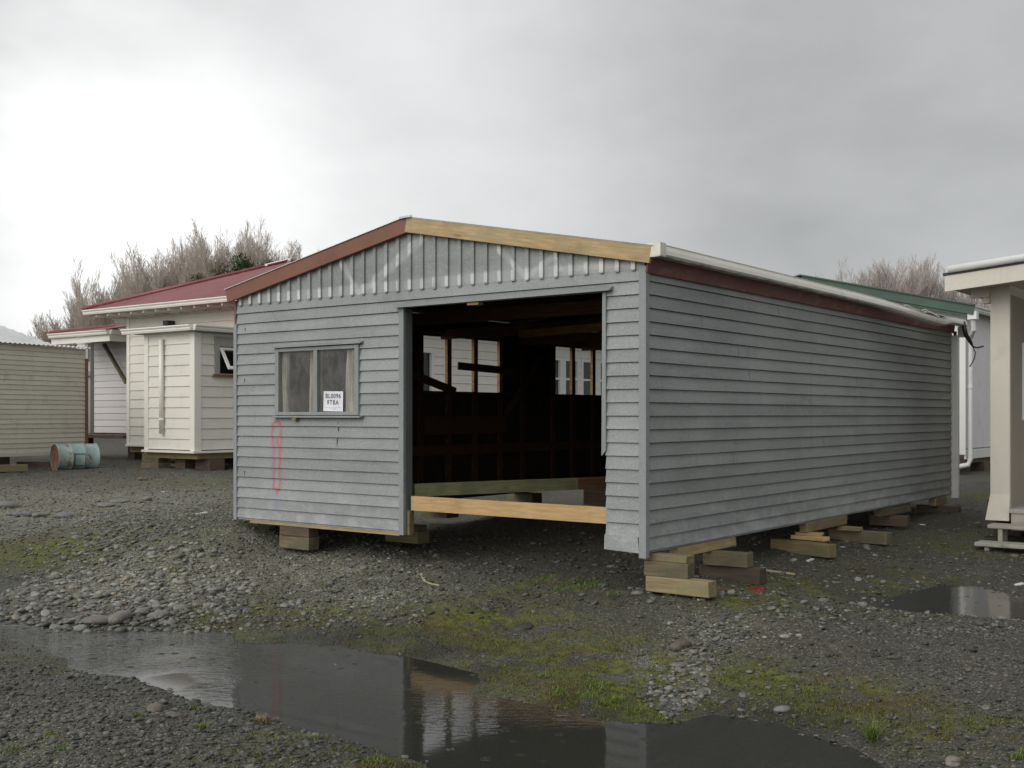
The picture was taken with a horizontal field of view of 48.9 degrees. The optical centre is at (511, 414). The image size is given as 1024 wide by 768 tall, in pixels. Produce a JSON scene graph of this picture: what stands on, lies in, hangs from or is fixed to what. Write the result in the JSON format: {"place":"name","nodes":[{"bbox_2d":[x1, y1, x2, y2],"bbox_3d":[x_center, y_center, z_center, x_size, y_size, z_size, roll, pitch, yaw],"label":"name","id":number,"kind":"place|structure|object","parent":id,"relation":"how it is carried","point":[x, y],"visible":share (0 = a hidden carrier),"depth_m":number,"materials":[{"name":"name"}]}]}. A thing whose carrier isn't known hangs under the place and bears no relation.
{"place":"outdoors","nodes":[
{"label":"outdoors","id":0,"kind":"place"},
{"bbox_2d":[0,326,89,456],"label":"beige building","id":1,"kind":"structure","parent":0,"point":[43,397],"depth_m":24.95,"materials":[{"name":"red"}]},
{"bbox_2d":[0,438,1023,767],"bbox_3d":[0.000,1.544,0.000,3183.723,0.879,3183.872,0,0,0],"label":"ground","id":2,"kind":"structure","parent":0,"point":[972,488],"depth_m":9.35,"materials":[{"name":"gravel"}]},
{"bbox_2d":[0,457,9,464],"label":"timber block","id":3,"kind":"object","parent":2,"relation":"on","point":[4,460],"depth_m":24.58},
{"bbox_2d":[0,501,21,507],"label":"stone","id":4,"kind":"object","parent":2,"relation":"on","point":[8,504],"visible":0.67,"depth_m":16.82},
{"bbox_2d":[1,742,25,755],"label":"grass tuft","id":5,"kind":"object","parent":2,"relation":"on","point":[13,751],"visible":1,"depth_m":5.83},
{"bbox_2d":[0,464,27,471],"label":"timber block","id":6,"kind":"object","parent":2,"relation":"on","point":[13,468],"depth_m":23.67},
{"bbox_2d":[0,576,30,593],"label":"puddle","id":7,"kind":"object","parent":2,"relation":"on","point":[6,583],"visible":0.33,"depth_m":11.99,"materials":[{"name":"liquid"}]},
{"bbox_2d":[12,512,31,516],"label":"stone","id":8,"kind":"object","parent":2,"relation":"on","point":[25,514],"visible":0.88,"depth_m":15.88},
{"bbox_2d":[17,461,50,466],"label":"timber block","id":9,"kind":"object","parent":2,"relation":"on","point":[39,463],"depth_m":24.97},
{"bbox_2d":[31,512,46,516],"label":"stone","id":10,"kind":"object","parent":2,"relation":"on","point":[39,514],"visible":1,"depth_m":15.80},
{"bbox_2d":[27,309,71,347],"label":"bare tree","id":11,"kind":"object","parent":2,"relation":"on","point":[43,337],"visible":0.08,"depth_m":65.18,"materials":[{"name":"brown plant"}]},
{"bbox_2d":[42,729,63,737],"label":"grass tuft","id":12,"kind":"object","parent":2,"relation":"on","point":[48,734],"visible":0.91,"depth_m":6.04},
{"bbox_2d":[52,743,68,750],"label":"grass tuft","id":13,"kind":"object","parent":2,"relation":"on","point":[60,745],"visible":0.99,"depth_m":5.85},
{"bbox_2d":[55,512,73,517],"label":"stone","id":14,"kind":"object","parent":2,"relation":"on","point":[63,515],"visible":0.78,"depth_m":15.65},
{"bbox_2d":[50,443,99,469],"bbox_3d":[-9.510,0.921,24.500,0.880,0.596,0.596,0,0,-40],"label":"steel drum","id":15,"kind":"object","parent":2,"relation":"on","point":[68,456],"visible":0.87,"depth_m":24.31,"materials":[{"name":"blue paint"}]},
{"bbox_2d":[54,291,101,348],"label":"bare tree","id":16,"kind":"object","parent":2,"relation":"on","point":[72,324],"visible":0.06,"depth_m":62.95,"materials":[{"name":"brown plant"}]},
{"bbox_2d":[81,615,108,624],"bbox_3d":[-3.558,1.768,9.686,0.277,0.079,0.276,0,0,14],"label":"stone","id":17,"kind":"object","parent":2,"relation":"on","point":[95,620],"visible":0.91,"depth_m":9.59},
{"bbox_2d":[98,502,114,506],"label":"stone","id":18,"kind":"object","parent":2,"relation":"on","point":[106,504],"visible":1,"depth_m":16.77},
{"bbox_2d":[67,256,152,327],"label":"bare tree","id":19,"kind":"object","parent":2,"relation":"on","point":[94,319],"visible":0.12,"depth_m":61.12,"materials":[{"name":"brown plant"}]},
{"bbox_2d":[108,499,129,502],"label":"stone","id":20,"kind":"object","parent":2,"relation":"on","point":[119,500],"visible":0.94,"depth_m":17.17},
{"bbox_2d":[108,610,132,624],"bbox_3d":[-3.407,1.764,9.781,0.190,0.111,0.408,0,0,-7],"label":"stone","id":21,"kind":"object","parent":2,"relation":"on","point":[119,617],"visible":0.9,"depth_m":9.64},
{"bbox_2d":[106,244,176,329],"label":"bare tree","id":22,"kind":"object","parent":2,"relation":"on","point":[123,278],"visible":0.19,"depth_m":59.02,"materials":[{"name":"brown plant"}]},
{"bbox_2d":[142,496,151,500],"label":"stone","id":23,"kind":"object","parent":2,"relation":"on","point":[147,498],"visible":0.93,"depth_m":17.65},
{"bbox_2d":[146,703,162,712],"bbox_3d":[-2.128,1.753,6.703,0.104,0.054,0.120,0,0,-3],"label":"stone","id":24,"kind":"object","parent":2,"relation":"on","point":[155,707],"visible":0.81,"depth_m":6.68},
{"bbox_2d":[141,463,169,467],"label":"timber block","id":25,"kind":"object","parent":2,"relation":"on","point":[155,465],"depth_m":25.02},
{"bbox_2d":[142,457,167,462],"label":"timber block","id":26,"kind":"object","parent":25,"relation":"on","point":[153,460],"depth_m":25.17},
{"bbox_2d":[146,610,169,617],"bbox_3d":[-3.110,1.759,9.898,0.202,0.067,0.188,0,0,-8],"label":"stone","id":27,"kind":"object","parent":2,"relation":"on","point":[161,612],"visible":0.84,"depth_m":9.86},
{"bbox_2d":[109,239,229,328],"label":"bare tree","id":28,"kind":"object","parent":2,"relation":"on","point":[170,275],"visible":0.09,"depth_m":59.01,"materials":[{"name":"brown plant"}]},
{"bbox_2d":[165,711,183,717],"bbox_3d":[-1.968,1.750,6.561,0.136,0.037,0.092,0,0,19],"label":"stone","id":29,"kind":"object","parent":2,"relation":"on","point":[173,714],"visible":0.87,"depth_m":6.53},
{"bbox_2d":[173,604,188,609],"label":"stone","id":30,"kind":"object","parent":2,"relation":"on","point":[184,606],"visible":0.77,"depth_m":10.19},
{"bbox_2d":[135,232,234,285],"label":"bare tree","id":31,"kind":"object","parent":2,"relation":"on","point":[158,255],"visible":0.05,"depth_m":61.26,"materials":[{"name":"brown plant"}]},
{"bbox_2d":[175,459,194,467],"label":"timber block","id":32,"kind":"object","parent":2,"relation":"on","point":[184,463],"depth_m":24.83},
{"bbox_2d":[191,721,210,729],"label":"grass tuft","id":33,"kind":"object","parent":2,"relation":"on","point":[201,726],"visible":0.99,"depth_m":6.28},
{"bbox_2d":[161,217,254,284],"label":"bare tree","id":34,"kind":"object","parent":2,"relation":"on","point":[198,264],"visible":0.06,"depth_m":58.99,"materials":[{"name":"brown plant"}]},
{"bbox_2d":[188,263,230,281],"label":"olive bush","id":35,"kind":"object","parent":2,"relation":"on","point":[196,277],"visible":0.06,"depth_m":55.89,"materials":[{"name":"green plant"}]},
{"bbox_2d":[195,459,224,470],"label":"timber block","id":36,"kind":"object","parent":2,"relation":"on","point":[210,464],"depth_m":24.51,"materials":[{"name":"wood"}]},
{"bbox_2d":[77,258,601,458],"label":"cream house","id":37,"kind":"structure","parent":36,"relation":"on","point":[173,396],"depth_m":26.98,"materials":[{"name":"white wood"}]},
{"bbox_2d":[47,324,143,458],"bbox_3d":[-10.734,-0.724,30.980,3.151,3.949,2.680,0,0,37],"label":"verandah","id":38,"kind":"object","parent":37,"relation":"attached to","point":[100,332],"visible":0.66,"depth_m":30.07,"materials":[{"name":"white wood"}]},
{"bbox_2d":[212,336,232,376],"bbox_3d":[-6.228,-1.210,25.014,0.752,1.020,1.420,0,0,37],"label":"window","id":39,"kind":"structure","parent":37,"relation":"in","point":[223,346],"depth_m":24.74,"materials":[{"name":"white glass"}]},
{"bbox_2d":[424,349,433,390],"bbox_3d":[-2.522,-0.860,29.407,0.331,1.720,1.100,0,0,37],"label":"window","id":40,"kind":"structure","parent":37,"relation":"in","point":[431,352],"depth_m":29.71,"materials":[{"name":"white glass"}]},
{"bbox_2d":[556,357,561,393],"bbox_3d":[1.243,-0.875,34.177,0.091,1.750,0.850,0,0,37],"label":"window","id":41,"kind":"structure","parent":37,"relation":"in","point":[559,359],"depth_m":34.44,"materials":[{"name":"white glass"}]},
{"bbox_2d":[556,358,578,394],"bbox_3d":[1.727,-0.875,35.016,0.331,1.750,0.830,0,0,37],"label":"window","id":42,"kind":"structure","parent":37,"relation":"in","point":[566,360],"depth_m":35.20,"materials":[{"name":"white glass"}]},
{"bbox_2d":[581,359,596,394],"bbox_3d":[2.326,-0.875,35.802,0.331,1.750,0.850,0,0,37],"label":"window","id":43,"kind":"structure","parent":37,"relation":"in","point":[584,374],"depth_m":36.03,"materials":[{"name":"white glass"}]},
{"bbox_2d":[599,360,601,394],"bbox_3d":[2.914,-0.875,36.582,0.331,1.750,0.800,0,0,37],"label":"window","id":44,"kind":"structure","parent":37,"relation":"in","point":[600,361],"depth_m":36.22,"materials":[{"name":"white glass"}]},
{"bbox_2d":[207,587,224,591],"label":"stone","id":45,"kind":"object","parent":2,"relation":"on","point":[221,589],"visible":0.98,"depth_m":10.90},
{"bbox_2d":[183,219,280,277],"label":"bare tree","id":46,"kind":"object","parent":2,"relation":"on","point":[238,251],"visible":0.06,"depth_m":59.16,"materials":[{"name":"brown plant"}]},
{"bbox_2d":[211,253,259,276],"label":"evergreen tree","id":47,"kind":"object","parent":2,"relation":"on","point":[241,266],"visible":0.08,"depth_m":53.78,"materials":[{"name":"green plant"}]},
{"bbox_2d":[251,712,273,723],"bbox_3d":[-1.461,1.782,6.597,0.152,0.062,0.177,0,0,38],"label":"grass tuft","id":48,"kind":"object","parent":2,"relation":"on","point":[265,719],"visible":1,"depth_m":6.60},
{"bbox_2d":[227,215,301,271],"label":"bare tree","id":49,"kind":"object","parent":2,"relation":"on","point":[259,250],"visible":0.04,"depth_m":59.16,"materials":[{"name":"brown plant"}]},
{"bbox_2d":[247,229,318,263],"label":"bare tree","id":50,"kind":"object","parent":2,"relation":"on","point":[297,252],"visible":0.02,"depth_m":60.55,"materials":[{"name":"brown plant"}]},
{"bbox_2d":[279,535,318,550],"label":"timber block","id":51,"kind":"object","parent":2,"relation":"on","point":[301,543],"depth_m":12.52,"materials":[{"name":"wood"}]},
{"bbox_2d":[280,525,318,536],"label":"timber block","id":52,"kind":"object","parent":51,"relation":"on","point":[298,531],"depth_m":12.52,"materials":[{"name":"wood"}]},
{"bbox_2d":[224,215,967,558],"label":"garage","id":53,"kind":"structure","parent":52,"relation":"on","point":[734,399],"depth_m":12.17,"materials":[{"name":"wood"}]},
{"bbox_2d":[271,340,363,417],"bbox_3d":[-2.127,-0.377,12.318,1.400,0.820,0.125,0,0,37],"label":"window","id":54,"kind":"structure","parent":53,"relation":"in","point":[317,412],"depth_m":12.31,"materials":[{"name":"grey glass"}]},
{"bbox_2d":[323,391,342,411],"bbox_3d":[-1.933,-0.145,12.160,0.300,0.216,0.007,1,1,38],"label":"sale sign","id":55,"kind":"object","parent":53,"relation":"attached to","point":[332,400],"visible":1,"depth_m":12.16,"materials":[{"name":"paper"}]},
{"bbox_2d":[962,321,983,366],"bbox_3d":[6.944,-1.064,16.974,0.316,0.696,0.090,0,0,19],"label":"hanging hose","id":56,"kind":"object","parent":53,"relation":"hanging from","point":[966,335],"visible":1,"depth_m":16.97,"materials":[{"name":"black plastic"}]},
{"bbox_2d":[296,598,304,604],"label":"stone","id":57,"kind":"object","parent":2,"relation":"on","point":[299,601],"visible":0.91,"depth_m":10.26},
{"bbox_2d":[294,732,319,739],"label":"grass tuft","id":58,"kind":"object","parent":2,"relation":"on","point":[305,734],"visible":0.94,"depth_m":6.25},
{"bbox_2d":[314,580,338,586],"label":"grass tuft","id":59,"kind":"object","parent":2,"relation":"on","point":[324,583],"visible":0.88,"depth_m":11.04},
{"bbox_2d":[356,753,388,763],"bbox_3d":[-0.713,1.786,5.828,0.192,0.043,0.191,0,0,-39],"label":"grass tuft","id":60,"kind":"object","parent":2,"relation":"on","point":[381,757],"visible":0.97,"depth_m":5.86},
{"bbox_2d":[385,531,429,543],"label":"timber block","id":61,"kind":"object","parent":2,"relation":"on","point":[419,537],"depth_m":12.62,"materials":[{"name":"wood"}]},
{"bbox_2d":[414,524,426,531],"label":"timber block","id":62,"kind":"object","parent":61,"relation":"on","point":[419,528],"depth_m":12.59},
{"bbox_2d":[421,511,458,517],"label":"timber block","id":63,"kind":"object","parent":2,"relation":"on","point":[437,514],"depth_m":15.76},
{"bbox_2d":[0,619,883,767],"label":"puddle","id":64,"kind":"object","parent":2,"relation":"on","point":[436,715],"visible":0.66,"depth_m":6.91,"materials":[{"name":"liquid"}]},
{"bbox_2d":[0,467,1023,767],"bbox_3d":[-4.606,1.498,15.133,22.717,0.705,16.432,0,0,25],"label":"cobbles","id":65,"kind":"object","parent":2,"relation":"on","point":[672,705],"visible":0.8,"depth_m":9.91,"materials":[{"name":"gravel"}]},
{"bbox_2d":[0,511,1023,767],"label":"moss","id":66,"kind":"object","parent":2,"relation":"on","point":[648,719],"visible":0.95,"depth_m":7.33,"materials":[{"name":"plant"}]},
{"bbox_2d":[511,623,533,631],"bbox_3d":[0.087,1.743,9.152,0.180,0.093,0.104,0,0,-20],"label":"stone","id":67,"kind":"object","parent":2,"relation":"on","point":[524,627],"visible":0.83,"depth_m":9.12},
{"bbox_2d":[507,492,541,502],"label":"timber block","id":68,"kind":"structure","parent":2,"relation":"on","point":[530,497],"depth_m":17.36,"materials":[{"name":"wood"}]},
{"bbox_2d":[532,573,560,582],"bbox_3d":[0.335,1.578,10.893,0.327,0.091,0.319,0,0,0],"label":"grass tuft","id":69,"kind":"object","parent":2,"relation":"on","point":[536,580],"visible":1,"depth_m":10.88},
{"bbox_2d":[546,685,570,693],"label":"grass tuft","id":70,"kind":"object","parent":2,"relation":"on","point":[560,690],"visible":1,"depth_m":7.23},
{"bbox_2d":[552,577,604,592],"bbox_3d":[0.624,1.574,10.386,0.561,0.101,0.577,0,0,0],"label":"grass tuft","id":71,"kind":"object","parent":2,"relation":"on","point":[578,584],"visible":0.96,"depth_m":10.41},
{"bbox_2d":[573,687,606,698],"bbox_3d":[0.495,1.772,7.171,0.209,0.054,0.200,0,0,39],"label":"grass tuft","id":72,"kind":"object","parent":2,"relation":"on","point":[589,694],"visible":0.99,"depth_m":7.16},
{"bbox_2d":[585,679,614,688],"bbox_3d":[0.579,1.758,7.352,0.235,0.042,0.236,0,0,0],"label":"grass tuft","id":73,"kind":"object","parent":2,"relation":"on","point":[599,686],"visible":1,"depth_m":7.34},
{"bbox_2d":[596,693,624,704],"bbox_3d":[0.611,1.767,7.004,0.228,0.059,0.206,0,0,0],"label":"grass tuft","id":74,"kind":"object","parent":2,"relation":"on","point":[617,698],"visible":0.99,"depth_m":6.99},
{"bbox_2d":[624,705,645,714],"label":"grass tuft","id":75,"kind":"object","parent":2,"relation":"on","point":[639,711],"visible":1,"depth_m":6.79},
{"bbox_2d":[631,590,643,595],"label":"stone","id":76,"kind":"object","parent":2,"relation":"on","point":[636,593],"visible":1,"depth_m":9.82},
{"bbox_2d":[652,713,674,722],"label":"grass tuft","id":77,"kind":"object","parent":2,"relation":"on","point":[662,717],"visible":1,"depth_m":6.67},
{"bbox_2d":[669,662,688,667],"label":"stone","id":78,"kind":"object","parent":2,"relation":"on","point":[679,664],"visible":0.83,"depth_m":7.82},
{"bbox_2d":[669,638,690,650],"bbox_3d":[1.232,1.696,8.252,0.168,0.107,0.110,0,0,-9],"label":"stone","id":79,"kind":"object","parent":2,"relation":"on","point":[680,644],"visible":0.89,"depth_m":8.21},
{"bbox_2d":[646,576,716,597],"bbox_3d":[1.460,1.480,9.738,0.626,0.136,0.157,0,0,39],"label":"timber block","id":80,"kind":"object","parent":2,"relation":"on","point":[696,587],"depth_m":9.65,"materials":[{"name":"wood"}]},
{"bbox_2d":[644,560,694,578],"bbox_3d":[1.376,1.348,9.844,0.430,0.131,0.156,0,0,34],"label":"timber block","id":81,"kind":"object","parent":80,"relation":"on","point":[669,569],"depth_m":9.77,"materials":[{"name":"wood"}]},
{"bbox_2d":[643,552,693,563],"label":"timber block","id":82,"kind":"object","parent":81,"relation":"on","point":[671,557],"depth_m":9.79,"materials":[{"name":"wood"}]},
{"bbox_2d":[699,563,766,584],"bbox_3d":[2.116,1.525,10.820,0.661,0.151,0.153,0,0,40],"label":"timber block","id":83,"kind":"object","parent":2,"relation":"on","point":[754,575],"depth_m":10.70,"materials":[{"name":"wood"}]},
{"bbox_2d":[703,550,752,567],"bbox_3d":[2.071,1.381,10.808,0.469,0.134,0.151,0,0,33],"label":"timber block","id":84,"kind":"object","parent":83,"relation":"on","point":[730,558],"depth_m":10.73,"materials":[{"name":"wood"}]},
{"bbox_2d":[669,537,735,554],"bbox_3d":[1.846,1.264,10.793,0.098,0.093,1.204,0,0,37],"label":"timber block","id":85,"kind":"object","parent":84,"relation":"on","point":[694,549],"depth_m":10.71,"materials":[{"name":"yellow wood"}]},
{"bbox_2d":[766,569,794,574],"bbox_3d":[2.683,1.578,11.286,0.022,0.019,0.353,0,0,-42],"label":"stick","id":86,"kind":"object","parent":2,"relation":"on","point":[779,572],"visible":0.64,"depth_m":11.28,"materials":[{"name":"wood"}]},
{"bbox_2d":[773,705,790,711],"bbox_3d":[1.635,1.784,6.817,0.107,0.046,0.063,0,0,15],"label":"stone","id":87,"kind":"object","parent":2,"relation":"on","point":[783,708],"visible":1,"depth_m":6.80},
{"bbox_2d":[779,634,790,638],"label":"stone","id":88,"kind":"object","parent":2,"relation":"on","point":[783,636],"visible":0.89,"depth_m":8.36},
{"bbox_2d":[770,538,836,557],"bbox_3d":[3.225,1.474,12.482,0.155,0.141,0.802,0,0,-37],"label":"timber block","id":89,"kind":"object","parent":2,"relation":"on","point":[818,549],"depth_m":12.37,"materials":[{"name":"wood"}]},
{"bbox_2d":[791,534,829,541],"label":"timber block","id":90,"kind":"object","parent":89,"relation":"on","point":[812,538],"depth_m":12.56,"materials":[{"name":"brown wood"}]},
{"bbox_2d":[795,531,823,535],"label":"timber block","id":91,"kind":"object","parent":90,"relation":"on","point":[811,533],"depth_m":12.67,"materials":[{"name":"yellow wood"}]},
{"bbox_2d":[799,515,846,532],"bbox_3d":[3.654,1.271,13.161,0.101,0.108,1.256,0,0,37],"label":"timber block","id":92,"kind":"object","parent":91,"relation":"on","point":[807,527],"depth_m":13.02,"materials":[{"name":"wood"}]},
{"bbox_2d":[828,528,891,544],"bbox_3d":[4.175,1.460,13.517,0.748,0.140,0.171,0,0,43],"label":"timber block","id":93,"kind":"object","parent":2,"relation":"on","point":[874,537],"depth_m":13.40,"materials":[{"name":"wood"}]},
{"bbox_2d":[837,525,862,531],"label":"timber block","id":94,"kind":"object","parent":93,"relation":"on","point":[849,528],"depth_m":13.45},
{"bbox_2d":[836,261,891,289],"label":"bare tree","id":95,"kind":"object","parent":2,"relation":"on","point":[861,282],"visible":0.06,"depth_m":71.34,"materials":[{"name":"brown plant"}]},
{"bbox_2d":[856,709,893,741],"bbox_3d":[1.984,1.732,6.212,0.333,0.147,0.271,0,0,-41],"label":"grass tuft","id":96,"kind":"object","parent":2,"relation":"on","point":[871,734],"visible":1,"depth_m":6.22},
{"bbox_2d":[853,256,914,290],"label":"bare tree","id":97,"kind":"object","parent":2,"relation":"on","point":[870,275],"visible":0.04,"depth_m":71.24,"materials":[{"name":"brown plant"}]},
{"bbox_2d":[869,514,909,526],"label":"timber block","id":98,"kind":"object","parent":2,"relation":"on","point":[897,520],"depth_m":14.97,"materials":[{"name":"wood"}]},
{"bbox_2d":[874,503,910,516],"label":"timber block","id":99,"kind":"object","parent":98,"relation":"on","point":[892,510],"depth_m":15.03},
{"bbox_2d":[794,274,989,468],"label":"white house","id":100,"kind":"structure","parent":2,"relation":"on","point":[974,405],"depth_m":24.46,"materials":[{"name":"green metal"}]},
{"bbox_2d":[886,655,900,659],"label":"stone","id":101,"kind":"object","parent":2,"relation":"on","point":[891,657],"visible":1,"depth_m":7.65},
{"bbox_2d":[858,253,945,298],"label":"bare tree","id":102,"kind":"object","parent":2,"relation":"on","point":[920,280],"visible":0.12,"depth_m":69.20,"materials":[{"name":"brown plant"}]},
{"bbox_2d":[883,254,980,305],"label":"bare tree","id":103,"kind":"object","parent":2,"relation":"on","point":[936,290],"visible":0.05,"depth_m":69.42,"materials":[{"name":"brown plant"}]},
{"bbox_2d":[916,504,960,512],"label":"timber block","id":104,"kind":"object","parent":2,"relation":"on","point":[928,508],"depth_m":16.56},
{"bbox_2d":[929,496,946,505],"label":"timber block","id":105,"kind":"object","parent":104,"relation":"on","point":[938,501],"depth_m":16.51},
{"bbox_2d":[879,585,1023,619],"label":"puddle","id":106,"kind":"object","parent":2,"relation":"on","point":[978,601],"visible":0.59,"depth_m":10.37,"materials":[{"name":"liquid"}]},
{"bbox_2d":[945,756,960,766],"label":"stone","id":107,"kind":"object","parent":2,"relation":"on","point":[953,761],"visible":1,"depth_m":5.69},
{"bbox_2d":[937,279,988,308],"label":"bare tree","id":108,"kind":"object","parent":2,"relation":"on","point":[978,299],"visible":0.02,"depth_m":71.17,"materials":[{"name":"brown plant"}]},
{"bbox_2d":[952,291,989,308],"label":"bare tree","id":109,"kind":"object","parent":2,"relation":"on","point":[969,297],"visible":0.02,"depth_m":69.53,"materials":[{"name":"brown plant"}]},
{"bbox_2d":[970,461,988,470],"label":"timber block","id":110,"kind":"object","parent":2,"relation":"on","point":[980,466],"depth_m":25.19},
{"bbox_2d":[943,254,1023,530],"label":"porch house","id":111,"kind":"structure","parent":2,"relation":"on","point":[997,284],"depth_m":14.13,"materials":[{"name":"beige wood"}]},
{"bbox_2d":[1022,343,1023,419],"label":"window","id":112,"kind":"structure","parent":111,"relation":"in","point":[1022,343],"depth_m":14.55,"materials":[{"name":"white glass"}]},
{"bbox_2d":[974,523,1023,550],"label":"wooden steps","id":113,"kind":"structure","parent":2,"relation":"on","point":[1002,541],"depth_m":13.62,"materials":[{"name":"wood"}]},
{"bbox_2d":[995,520,1023,535],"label":"timber block","id":114,"kind":"object","parent":2,"relation":"on","point":[1017,533],"depth_m":14.49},
{"bbox_2d":[1005,747,1023,759],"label":"grass tuft","id":115,"kind":"object","parent":2,"relation":"on","point":[1021,752],"visible":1,"depth_m":5.64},
{"bbox_2d":[0,0,1023,339],"label":"sky","id":116,"kind":"structure","parent":0,"point":[788,137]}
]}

